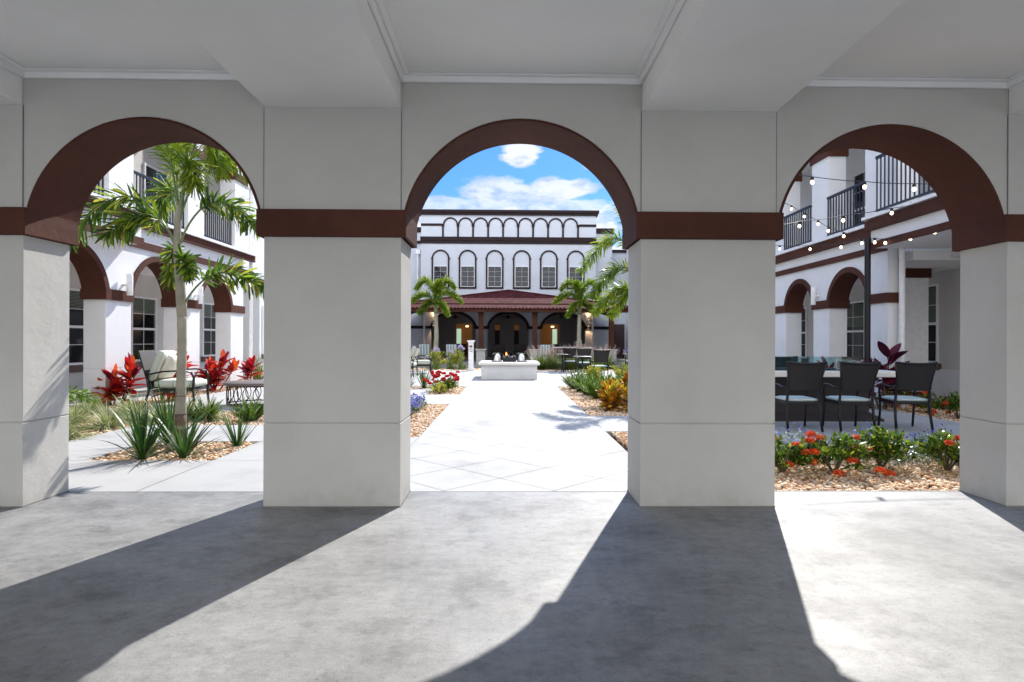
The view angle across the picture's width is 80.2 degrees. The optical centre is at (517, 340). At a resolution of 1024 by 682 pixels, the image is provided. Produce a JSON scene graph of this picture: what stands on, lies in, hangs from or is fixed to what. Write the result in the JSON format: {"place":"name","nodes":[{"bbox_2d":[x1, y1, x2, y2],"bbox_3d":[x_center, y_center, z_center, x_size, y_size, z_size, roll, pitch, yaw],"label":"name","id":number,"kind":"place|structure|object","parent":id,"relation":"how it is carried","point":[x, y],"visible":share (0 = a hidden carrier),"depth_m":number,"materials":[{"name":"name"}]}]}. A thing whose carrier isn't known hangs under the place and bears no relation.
{"place":"outdoors","nodes":[
{"label":"outdoors","id":0,"kind":"place"},
{"bbox_2d":[97,386,241,410],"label":"gravel","id":1,"kind":"structure","parent":0,"point":[202,392],"depth_m":14.10,"materials":[{"name":"beige gravel"}]},
{"bbox_2d":[89,352,146,405],"bbox_3d":[-7.925,0.776,12.049,1.167,1.103,0.958,0,0,-1],"label":"ti plant","id":2,"kind":"object","parent":1,"relation":"on","point":[117,386],"visible":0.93,"depth_m":11.95,"materials":[{"name":"red plant"}]},
{"bbox_2d":[152,346,199,400],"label":"ti plant","id":3,"kind":"object","parent":1,"relation":"on","point":[174,376],"visible":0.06,"depth_m":12.94,"materials":[{"name":"red plant"}]},
{"bbox_2d":[195,349,239,391],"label":"ti plant","id":4,"kind":"object","parent":1,"relation":"on","point":[216,372],"visible":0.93,"depth_m":15.44,"materials":[{"name":"red plant"}]},
{"bbox_2d":[247,350,263,379],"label":"fountain grass","id":5,"kind":"object","parent":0,"point":[258,377],"depth_m":19.31,"materials":[{"name":"green plant"}]},
{"bbox_2d":[410,404,448,436],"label":"gravel","id":6,"kind":"structure","parent":0,"point":[424,418],"depth_m":10.32,"materials":[{"name":"beige gravel"}]},
{"bbox_2d":[409,393,427,416],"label":"blue flowers","id":7,"kind":"object","parent":6,"relation":"on","point":[415,405],"visible":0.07,"depth_m":11.45,"materials":[{"name":"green plant"}]},
{"bbox_2d":[411,386,466,393],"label":"gravel","id":8,"kind":"structure","parent":0,"point":[459,390],"depth_m":15.90,"materials":[{"name":"beige gravel"}]},
{"bbox_2d":[423,378,448,393],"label":"yellow flower shrub","id":9,"kind":"object","parent":8,"relation":"on","point":[439,389],"visible":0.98,"depth_m":14.95,"materials":[{"name":"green plant"}]},
{"bbox_2d":[430,370,459,389],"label":"red flower shrub","id":10,"kind":"object","parent":8,"relation":"on","point":[452,383],"visible":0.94,"depth_m":15.57,"materials":[{"name":"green plant"}]},
{"bbox_2d":[0,492,1023,681],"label":"floor","id":11,"kind":"structure","parent":0,"point":[508,587],"depth_m":3.17,"materials":[{"name":"concrete"}]},
{"bbox_2d":[0,78,1023,507],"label":"arcade building","id":12,"kind":"structure","parent":11,"relation":"on","point":[342,196],"depth_m":4.77,"materials":[{"name":"paint"}]},
{"bbox_2d":[0,0,1023,113],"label":"ceiling","id":13,"kind":"structure","parent":0,"point":[731,55],"depth_m":4.07,"materials":[{"name":"white paint"}]},
{"bbox_2d":[69,359,959,491],"bbox_3d":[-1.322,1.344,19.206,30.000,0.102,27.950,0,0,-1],"label":"path","id":14,"kind":"structure","parent":0,"point":[543,432],"depth_m":7.37,"materials":[{"name":"white concrete"}]},
{"bbox_2d":[69,412,104,441],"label":"variegated grass clump","id":15,"kind":"object","parent":14,"relation":"on","point":[75,434],"visible":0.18,"depth_m":8.10,"materials":[{"name":"green plant"}]},
{"bbox_2d":[67,397,108,423],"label":"variegated grass clump","id":16,"kind":"object","parent":14,"relation":"on","point":[75,409],"visible":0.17,"depth_m":9.68,"materials":[{"name":"green plant"}]},
{"bbox_2d":[71,389,111,416],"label":"variegated grass clump","id":17,"kind":"object","parent":14,"relation":"on","point":[91,407],"visible":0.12,"depth_m":10.56,"materials":[{"name":"green plant"}]},
{"bbox_2d":[76,397,136,432],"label":"variegated grass clump","id":18,"kind":"object","parent":14,"relation":"on","point":[107,421],"visible":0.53,"depth_m":9.00,"materials":[{"name":"green plant"}]},
{"bbox_2d":[102,393,157,415],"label":"variegated grass clump","id":19,"kind":"object","parent":14,"relation":"on","point":[116,398],"visible":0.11,"depth_m":10.56,"materials":[{"name":"green plant"}]},
{"bbox_2d":[100,392,166,423],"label":"variegated grass clump","id":20,"kind":"object","parent":14,"relation":"on","point":[141,404],"visible":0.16,"depth_m":9.92,"materials":[{"name":"green plant"}]},
{"bbox_2d":[69,143,263,404],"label":"building wing","id":21,"kind":"structure","parent":14,"relation":"on","point":[111,323],"depth_m":15.14,"materials":[{"name":"white paint"}]},
{"bbox_2d":[69,288,83,372],"bbox_3d":[-10.101,-0.238,13.665,0.070,1.910,1.330,0,0,-1],"label":"window","id":22,"kind":"structure","parent":21,"relation":"in","point":[76,305],"depth_m":13.92,"materials":[{"name":"glass"}]},
{"bbox_2d":[122,274,132,295],"bbox_3d":[-8.033,-1.151,12.489,0.240,0.440,0.120,0,0,-1],"label":"wall lamp","id":23,"kind":"object","parent":21,"relation":"attached to","point":[128,284],"visible":1,"depth_m":12.44,"materials":[{"name":"white metal"}]},
{"bbox_2d":[131,296,156,367],"bbox_3d":[-10.148,-0.239,16.515,0.070,1.910,1.310,0,0,-1],"label":"window","id":24,"kind":"structure","parent":21,"relation":"in","point":[143,309],"depth_m":16.50,"materials":[{"name":"glass"}]},
{"bbox_2d":[143,162,169,221],"bbox_3d":[-9.846,-3.787,16.590,0.050,1.810,1.210,0,0,-1],"label":"window","id":25,"kind":"structure","parent":21,"relation":"in","point":[150,171],"depth_m":16.35,"materials":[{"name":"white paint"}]},
{"bbox_2d":[201,302,215,361],"bbox_3d":[-10.210,-0.284,20.259,0.070,1.920,1.320,0,0,-1],"label":"window","id":26,"kind":"structure","parent":21,"relation":"in","point":[208,316],"depth_m":20.08,"materials":[{"name":"glass"}]},
{"bbox_2d":[261,305,263,358],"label":"window","id":27,"kind":"structure","parent":21,"relation":"in","point":[262,354],"depth_m":21.30,"materials":[{"name":"white paint"}]},
{"bbox_2d":[69,411,264,440],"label":"gravel","id":28,"kind":"structure","parent":14,"relation":"on","point":[255,422],"depth_m":9.55,"materials":[{"name":"beige gravel"}]},
{"bbox_2d":[69,385,102,404],"bbox_3d":[-7.104,0.921,9.048,1.577,0.552,1.581,0,0,-1],"label":"cycad","id":29,"kind":"object","parent":28,"relation":"on","point":[78,393],"visible":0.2,"depth_m":9.18,"materials":[{"name":"green plant"}]},
{"bbox_2d":[225,394,263,421],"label":"foxtail fern","id":30,"kind":"object","parent":28,"relation":"on","point":[256,413],"visible":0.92,"depth_m":9.80,"materials":[{"name":"green plant"}]},
{"bbox_2d":[89,441,254,460],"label":"gravel","id":31,"kind":"structure","parent":14,"relation":"on","point":[217,450],"depth_m":6.99,"materials":[{"name":"beige gravel"}]},
{"bbox_2d":[75,395,186,464],"bbox_3d":[-4.186,0.984,6.605,1.181,0.756,1.385,0,0,-44],"label":"iris clump","id":32,"kind":"object","parent":31,"relation":"on","point":[140,436],"visible":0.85,"depth_m":6.67,"materials":[{"name":"green plant"}]},
{"bbox_2d":[85,375,223,446],"bbox_3d":[-4.427,0.837,7.572,1.654,0.973,1.352,0,0,-33],"label":"iris clump","id":33,"kind":"object","parent":31,"relation":"on","point":[160,415],"visible":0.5,"depth_m":7.46,"materials":[{"name":"green plant"}]},
{"bbox_2d":[69,143,263,452],"bbox_3d":[-4.177,-0.818,7.484,2.639,4.351,1.608,0,0,-1],"label":"foxtail palm","id":34,"kind":"object","parent":31,"relation":"on","point":[180,266],"visible":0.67,"depth_m":7.17,"materials":[{"name":"green plant"}]},
{"bbox_2d":[141,404,224,459],"bbox_3d":[-3.786,0.997,6.863,1.038,0.657,1.118,0,0,-14],"label":"iris clump","id":35,"kind":"object","parent":31,"relation":"on","point":[184,450],"visible":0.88,"depth_m":6.77,"materials":[{"name":"green plant"}]},
{"bbox_2d":[207,398,262,446],"bbox_3d":[-3.440,1.009,7.511,0.765,0.635,0.900,0,0,-1],"label":"iris clump","id":36,"kind":"object","parent":31,"relation":"on","point":[235,441],"visible":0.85,"depth_m":7.46,"materials":[{"name":"green plant"}]},
{"bbox_2d":[138,350,209,406],"bbox_3d":[-6.817,0.735,12.076,1.058,1.090,0.877,0,0,-9],"label":"lounge chair","id":37,"kind":"object","parent":14,"relation":"on","point":[162,364],"visible":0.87,"depth_m":11.80,"materials":[{"name":"beige fabric"}]},
{"bbox_2d":[187,394,222,419],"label":"foxtail fern","id":38,"kind":"object","parent":14,"relation":"on","point":[211,411],"visible":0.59,"depth_m":9.81,"materials":[{"name":"green plant"}]},
{"bbox_2d":[189,395,233,423],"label":"variegated grass clump","id":39,"kind":"object","parent":14,"relation":"on","point":[215,415],"visible":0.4,"depth_m":9.85,"materials":[{"name":"green plant"}]},
{"bbox_2d":[223,380,263,405],"bbox_3d":[-5.257,1.040,12.265,1.240,0.440,1.240,0,0,-1],"label":"coffee table","id":40,"kind":"object","parent":14,"relation":"on","point":[244,384],"visible":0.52,"depth_m":11.81,"materials":[{"name":"black metal"}]},
{"bbox_2d":[236,355,263,379],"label":"ti plant","id":41,"kind":"object","parent":14,"relation":"on","point":[248,367],"visible":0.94,"depth_m":17.16,"materials":[{"name":"red plant"}]},
{"bbox_2d":[411,346,431,370],"bbox_3d":[-3.943,0.746,24.022,1.058,1.090,0.877,0,0,-11],"label":"lounge chair","id":42,"kind":"object","parent":14,"relation":"on","point":[414,352],"visible":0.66,"depth_m":23.72,"materials":[{"name":"black metal"}]},
{"bbox_2d":[411,366,434,388],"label":"iris clump","id":43,"kind":"object","parent":14,"relation":"on","point":[423,383],"visible":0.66,"depth_m":16.59,"materials":[{"name":"green plant"}]},
{"bbox_2d":[419,344,429,359],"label":"striped chair","id":44,"kind":"object","parent":14,"relation":"on","point":[424,349],"visible":0.68,"depth_m":31.23,"materials":[{"name":"white fabric"}]},
{"bbox_2d":[411,274,464,364],"bbox_3d":[-3.918,-0.934,28.737,2.371,4.459,1.877,0,0,-39],"label":"foxtail palm","id":45,"kind":"object","parent":14,"relation":"on","point":[438,291],"visible":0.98,"depth_m":28.77,"materials":[{"name":"green plant"}]},
{"bbox_2d":[413,368,480,370],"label":"gravel","id":46,"kind":"structure","parent":14,"relation":"on","point":[466,369],"depth_m":26.97,"materials":[{"name":"gravel"}]},
{"bbox_2d":[427,347,444,369],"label":"agapanthus","id":47,"kind":"object","parent":46,"relation":"on","point":[435,366],"visible":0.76,"depth_m":27.10,"materials":[{"name":"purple plant"}]},
{"bbox_2d":[428,348,446,364],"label":"yellow leaf shrub","id":48,"kind":"object","parent":46,"relation":"on","point":[432,355],"visible":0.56,"depth_m":27.91,"materials":[{"name":"plant"}]},
{"bbox_2d":[449,344,467,369],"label":"agapanthus","id":49,"kind":"object","parent":46,"relation":"on","point":[460,367],"visible":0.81,"depth_m":27.16,"materials":[{"name":"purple plant"}]},
{"bbox_2d":[444,348,464,364],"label":"yellow leaf shrub","id":50,"kind":"object","parent":14,"relation":"on","point":[455,357],"visible":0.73,"depth_m":28.41,"materials":[{"name":"plant"}]},
{"bbox_2d":[467,340,474,370],"bbox_3d":[-2.027,0.637,26.320,0.320,1.310,0.320,0,0,-1],"label":"control post","id":51,"kind":"object","parent":14,"relation":"on","point":[471,356],"visible":1,"depth_m":26.21,"materials":[{"name":"white paint"}]},
{"bbox_2d":[478,352,539,379],"bbox_3d":[-0.308,0.849,21.498,2.060,0.900,2.400,0,0,-1],"label":"fire pit","id":52,"kind":"object","parent":14,"relation":"on","point":[509,367],"visible":1,"depth_m":20.40,"materials":[{"name":"concrete"}]},
{"bbox_2d":[411,209,626,364],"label":"courtyard building","id":53,"kind":"structure","parent":14,"relation":"on","point":[470,251],"depth_m":42.00,"materials":[{"name":"white paint"}]},
{"bbox_2d":[434,266,446,286],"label":"window","id":54,"kind":"structure","parent":53,"relation":"in","point":[439,271],"depth_m":41.90,"materials":[{"name":"grey glass"}]},
{"bbox_2d":[461,266,473,286],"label":"window","id":55,"kind":"structure","parent":53,"relation":"in","point":[467,272],"depth_m":41.93,"materials":[{"name":"grey glass"}]},
{"bbox_2d":[488,266,501,286],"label":"window","id":56,"kind":"structure","parent":53,"relation":"in","point":[494,272],"depth_m":41.96,"materials":[{"name":"grey glass"}]},
{"bbox_2d":[490,344,504,359],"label":"chair","id":57,"kind":"object","parent":53,"relation":"on","point":[496,349],"visible":0.74,"depth_m":36.51,"materials":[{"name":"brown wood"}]},
{"bbox_2d":[513,345,527,359],"bbox_3d":[0.145,0.691,36.437,0.880,0.920,0.780,0,0,-3],"label":"porch armchair","id":58,"kind":"object","parent":53,"relation":"in","point":[519,349],"visible":0.7,"depth_m":36.73,"materials":[{"name":"brown wood"}]},
{"bbox_2d":[515,266,528,286],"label":"window","id":59,"kind":"structure","parent":53,"relation":"in","point":[521,272],"depth_m":41.99,"materials":[{"name":"grey glass"}]},
{"bbox_2d":[542,267,555,286],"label":"window","id":60,"kind":"structure","parent":53,"relation":"in","point":[548,273],"depth_m":42.02,"materials":[{"name":"grey glass"}]},
{"bbox_2d":[569,267,582,285],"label":"window","id":61,"kind":"structure","parent":53,"relation":"in","point":[572,270],"depth_m":42.05,"materials":[{"name":"grey glass"}]},
{"bbox_2d":[614,324,624,357],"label":"door","id":62,"kind":"structure","parent":53,"relation":"in","point":[619,329],"depth_m":43.26,"materials":[{"name":"brown wood"}]},
{"bbox_2d":[411,289,627,364],"bbox_3d":[-0.608,-0.887,37.061,13.912,4.370,9.829,0,0,-1],"label":"porch","id":63,"kind":"object","parent":14,"relation":"on","point":[508,300],"visible":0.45,"depth_m":32.83,"materials":[{"name":"wood"}]},
{"bbox_2d":[563,348,576,371],"bbox_3d":[2.188,0.800,25.393,0.585,1.026,0.710,0,0,11],"label":"dining chair","id":64,"kind":"object","parent":14,"relation":"on","point":[572,351],"visible":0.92,"depth_m":25.15,"materials":[{"name":"black wicker"}]},
{"bbox_2d":[537,368,616,370],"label":"gravel","id":65,"kind":"structure","parent":14,"relation":"on","point":[568,370],"depth_m":26.75,"materials":[{"name":"gravel"}]},
{"bbox_2d":[525,346,553,369],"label":"fountain grass","id":66,"kind":"object","parent":65,"relation":"on","point":[543,365],"depth_m":27.19,"materials":[{"name":"green plant"}]},
{"bbox_2d":[540,344,562,368],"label":"fountain grass","id":67,"kind":"object","parent":65,"relation":"on","point":[553,357],"depth_m":27.70,"materials":[{"name":"green plant"}]},
{"bbox_2d":[553,345,586,369],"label":"fountain grass","id":68,"kind":"object","parent":65,"relation":"on","point":[571,366],"depth_m":27.05,"materials":[{"name":"green plant"}]},
{"bbox_2d":[587,345,619,368],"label":"fountain grass","id":69,"kind":"object","parent":65,"relation":"on","point":[610,362],"depth_m":28.22,"materials":[{"name":"green plant"}]},
{"bbox_2d":[552,276,608,355],"bbox_3d":[3.010,-0.903,29.373,2.317,4.451,1.881,0,0,-38],"label":"foxtail palm","id":70,"kind":"object","parent":14,"relation":"on","point":[579,289],"visible":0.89,"depth_m":29.38,"materials":[{"name":"green plant"}]},
{"bbox_2d":[577,348,591,371],"bbox_3d":[2.598,0.801,23.799,0.585,1.026,0.710,0,0,7],"label":"dining chair","id":71,"kind":"object","parent":14,"relation":"on","point":[583,352],"visible":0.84,"depth_m":23.54,"materials":[{"name":"black wicker"}]},
{"bbox_2d":[590,349,609,375],"bbox_3d":[2.781,0.802,20.702,0.585,1.026,0.710,0,0,-7],"label":"dining chair","id":72,"kind":"object","parent":14,"relation":"on","point":[601,355],"visible":0.82,"depth_m":20.44,"materials":[{"name":"black wicker"}]},
{"bbox_2d":[612,431,959,491],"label":"gravel","id":73,"kind":"structure","parent":14,"relation":"on","point":[913,476],"depth_m":5.87,"materials":[{"name":"beige gravel"}]},
{"bbox_2d":[775,434,819,471],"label":"ixora shrub","id":74,"kind":"object","parent":73,"relation":"on","point":[797,454],"visible":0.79,"depth_m":6.02,"materials":[{"name":"green plant"}]},
{"bbox_2d":[788,431,895,476],"bbox_3d":[3.227,1.125,6.113,0.977,0.458,0.811,0,0,29],"label":"ixora shrub","id":75,"kind":"object","parent":73,"relation":"on","point":[823,450],"visible":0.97,"depth_m":6.00,"materials":[{"name":"green plant"}]},
{"bbox_2d":[775,422,957,466],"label":"blue flowers","id":76,"kind":"object","parent":73,"relation":"on","point":[835,461],"visible":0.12,"depth_m":6.95,"materials":[{"name":"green plant"}]},
{"bbox_2d":[850,423,928,466],"bbox_3d":[3.762,1.104,6.290,0.693,0.502,0.781,0,0,-1],"label":"ixora shrub","id":77,"kind":"object","parent":73,"relation":"on","point":[887,444],"visible":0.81,"depth_m":6.22,"materials":[{"name":"green plant"}]},
{"bbox_2d":[908,428,959,470],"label":"ixora shrub","id":78,"kind":"object","parent":73,"relation":"on","point":[945,443],"visible":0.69,"depth_m":6.18,"materials":[{"name":"green plant"}]},
{"bbox_2d":[626,149,959,407],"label":"building wing","id":79,"kind":"structure","parent":14,"relation":"on","point":[915,296],"depth_m":13.98,"materials":[{"name":"white paint"}]},
{"bbox_2d":[801,307,807,362],"bbox_3d":[9.680,-0.193,21.063,0.070,1.890,1.470,0,0,-1],"label":"window","id":80,"kind":"structure","parent":79,"relation":"in","point":[804,359],"depth_m":20.60,"materials":[{"name":"grey glass"}]},
{"bbox_2d":[847,300,863,362],"bbox_3d":[9.735,-0.193,17.688,0.070,1.890,1.420,0,0,-1],"label":"window","id":81,"kind":"structure","parent":79,"relation":"in","point":[855,314],"depth_m":17.57,"materials":[{"name":"grey glass"}]},
{"bbox_2d":[852,170,864,225],"bbox_3d":[9.281,-3.565,16.305,0.050,2.010,1.010,0,0,-1],"label":"window","id":82,"kind":"structure","parent":79,"relation":"in","point":[860,176],"depth_m":16.58,"materials":[{"name":"grey glass"}]},
{"bbox_2d":[784,200,939,227],"bbox_3d":[6.047,-2.206,10.441,3.238,0.380,0.103,0,0,25],"label":"string light","id":83,"kind":"object","parent":79,"relation":"hanging from","point":[843,218],"visible":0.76,"depth_m":10.53,"materials":[{"name":"black metal"}]},
{"bbox_2d":[928,283,940,370],"bbox_3d":[9.784,-0.323,14.793,0.070,2.030,1.410,0,0,-1],"label":"window","id":84,"kind":"structure","parent":79,"relation":"in","point":[933,306],"depth_m":14.35,"materials":[{"name":"glass"}]},
{"bbox_2d":[773,361,827,431],"bbox_3d":[4.166,0.807,9.043,0.585,1.026,0.710,0,0,2],"label":"dining chair","id":85,"kind":"object","parent":14,"relation":"on","point":[805,377],"visible":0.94,"depth_m":8.80,"materials":[{"name":"black wicker"}]},
{"bbox_2d":[775,367,895,421],"bbox_3d":[4.810,0.893,10.431,2.970,0.850,1.240,0,0,-1],"label":"dining table","id":86,"kind":"object","parent":14,"relation":"on","point":[831,376],"visible":0.21,"depth_m":10.06,"materials":[{"name":"stone"}]},
{"bbox_2d":[819,356,860,362],"bbox_3d":[4.802,0.386,10.431,1.850,0.220,0.600,0,0,-1],"label":"glass guard","id":87,"kind":"object","parent":86,"relation":"on","point":[852,359],"visible":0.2,"depth_m":10.42,"materials":[{"name":"clear"}]},
{"bbox_2d":[822,361,880,431],"bbox_3d":[4.945,0.810,9.056,0.585,1.026,0.710,0,0,3],"label":"dining chair","id":88,"kind":"object","parent":14,"relation":"on","point":[857,377],"visible":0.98,"depth_m":8.82,"materials":[{"name":"black wicker"}]},
{"bbox_2d":[864,237,874,408],"bbox_3d":[6.908,-0.356,12.016,0.260,3.365,0.260,0,0,-1],"label":"lamp pole","id":89,"kind":"object","parent":14,"relation":"on","point":[867,299],"visible":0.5,"depth_m":11.97,"materials":[{"name":"black metal"}]},
{"bbox_2d":[785,203,863,237],"bbox_3d":[6.579,-2.939,14.019,0.256,1.891,4.182,0,0,-6],"label":"string light","id":90,"kind":"object","parent":89,"relation":"hanging from","point":[818,221],"visible":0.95,"depth_m":13.22,"materials":[{"name":"black metal"}]},
{"bbox_2d":[877,361,937,431],"bbox_3d":[5.820,0.813,9.111,0.585,1.026,0.710,0,0,8],"label":"dining chair","id":91,"kind":"object","parent":14,"relation":"on","point":[914,377],"visible":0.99,"depth_m":8.87,"materials":[{"name":"black wicker"}]},
{"bbox_2d":[417,144,624,249],"label":"sky","id":92,"kind":"structure","parent":0,"point":[511,176],"materials":[{"name":"blue"}]},
{"bbox_2d":[558,386,628,415],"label":"gravel","id":93,"kind":"structure","parent":0,"point":[587,404],"depth_m":12.57,"materials":[{"name":"beige gravel"}]},
{"bbox_2d":[560,368,592,388],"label":"foxtail fern","id":94,"kind":"object","parent":93,"relation":"on","point":[564,380],"visible":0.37,"depth_m":16.53,"materials":[{"name":"green plant"}]},
{"bbox_2d":[566,368,598,391],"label":"foxtail fern","id":95,"kind":"object","parent":93,"relation":"on","point":[570,379],"visible":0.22,"depth_m":15.68,"materials":[{"name":"green plant"}]},
{"bbox_2d":[570,371,606,395],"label":"foxtail fern","id":96,"kind":"object","parent":93,"relation":"on","point":[580,383],"visible":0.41,"depth_m":14.79,"materials":[{"name":"green plant"}]},
{"bbox_2d":[585,363,606,379],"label":"yellow leaf shrub","id":97,"kind":"object","parent":93,"relation":"on","point":[594,368],"visible":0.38,"depth_m":16.58,"materials":[{"name":"plant"}]},
{"bbox_2d":[576,371,620,398],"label":"foxtail fern","id":98,"kind":"object","parent":93,"relation":"on","point":[589,388],"visible":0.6,"depth_m":13.75,"materials":[{"name":"green plant"}]},
{"bbox_2d":[575,204,627,321],"bbox_3d":[2.902,-1.056,14.211,2.459,4.794,2.384,0,0,36],"label":"foxtail palm","id":99,"kind":"object","parent":93,"relation":"on","point":[611,297],"visible":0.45,"depth_m":14.02,"materials":[{"name":"green plant"}]},
{"bbox_2d":[596,380,623,411],"bbox_3d":[1.760,1.056,11.537,0.571,0.612,0.613,0,0,-1],"label":"croton","id":100,"kind":"object","parent":93,"relation":"on","point":[610,395],"visible":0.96,"depth_m":11.44,"materials":[{"name":"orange plant"}]},
{"bbox_2d":[604,362,627,379],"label":"yellow leaf shrub","id":101,"kind":"object","parent":93,"relation":"on","point":[622,369],"visible":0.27,"depth_m":16.29,"materials":[{"name":"yellow plant"}]},
{"bbox_2d":[619,386,627,412],"bbox_3d":[2.163,1.083,11.214,0.620,0.563,0.558,0,0,-1],"label":"croton","id":102,"kind":"object","parent":93,"relation":"on","point":[625,394],"visible":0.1,"depth_m":11.22,"materials":[{"name":"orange plant"}]},
{"bbox_2d":[775,356,797,366],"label":"dining chair","id":103,"kind":"object","parent":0,"point":[780,361],"visible":0.13,"depth_m":11.98,"materials":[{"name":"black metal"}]},
{"bbox_2d":[799,175,926,190],"bbox_3d":[5.176,-2.398,9.086,2.900,0.317,0.053,0,0,-1],"label":"string light","id":104,"kind":"object","parent":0,"point":[864,184],"visible":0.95,"depth_m":9.08,"materials":[{"name":"white metal"}]},
{"bbox_2d":[874,404,959,421],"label":"gravel","id":105,"kind":"structure","parent":0,"point":[941,414],"depth_m":11.29,"materials":[{"name":"beige gravel"}]},
{"bbox_2d":[863,341,909,408],"bbox_3d":[7.185,0.698,11.862,1.234,1.400,1.214,0,0,34],"label":"wine ti plant","id":106,"kind":"object","parent":105,"relation":"on","point":[893,354],"visible":0.46,"depth_m":11.86,"materials":[{"name":"purple plant"}]},
{"bbox_2d":[911,391,945,412],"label":"ixora shrub","id":107,"kind":"object","parent":105,"relation":"on","point":[936,404],"visible":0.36,"depth_m":11.16,"materials":[{"name":"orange plant"}]},
{"bbox_2d":[928,391,960,418],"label":"ixora shrub","id":108,"kind":"object","parent":105,"relation":"on","point":[947,402],"visible":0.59,"depth_m":10.52,"materials":[{"name":"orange plant"}]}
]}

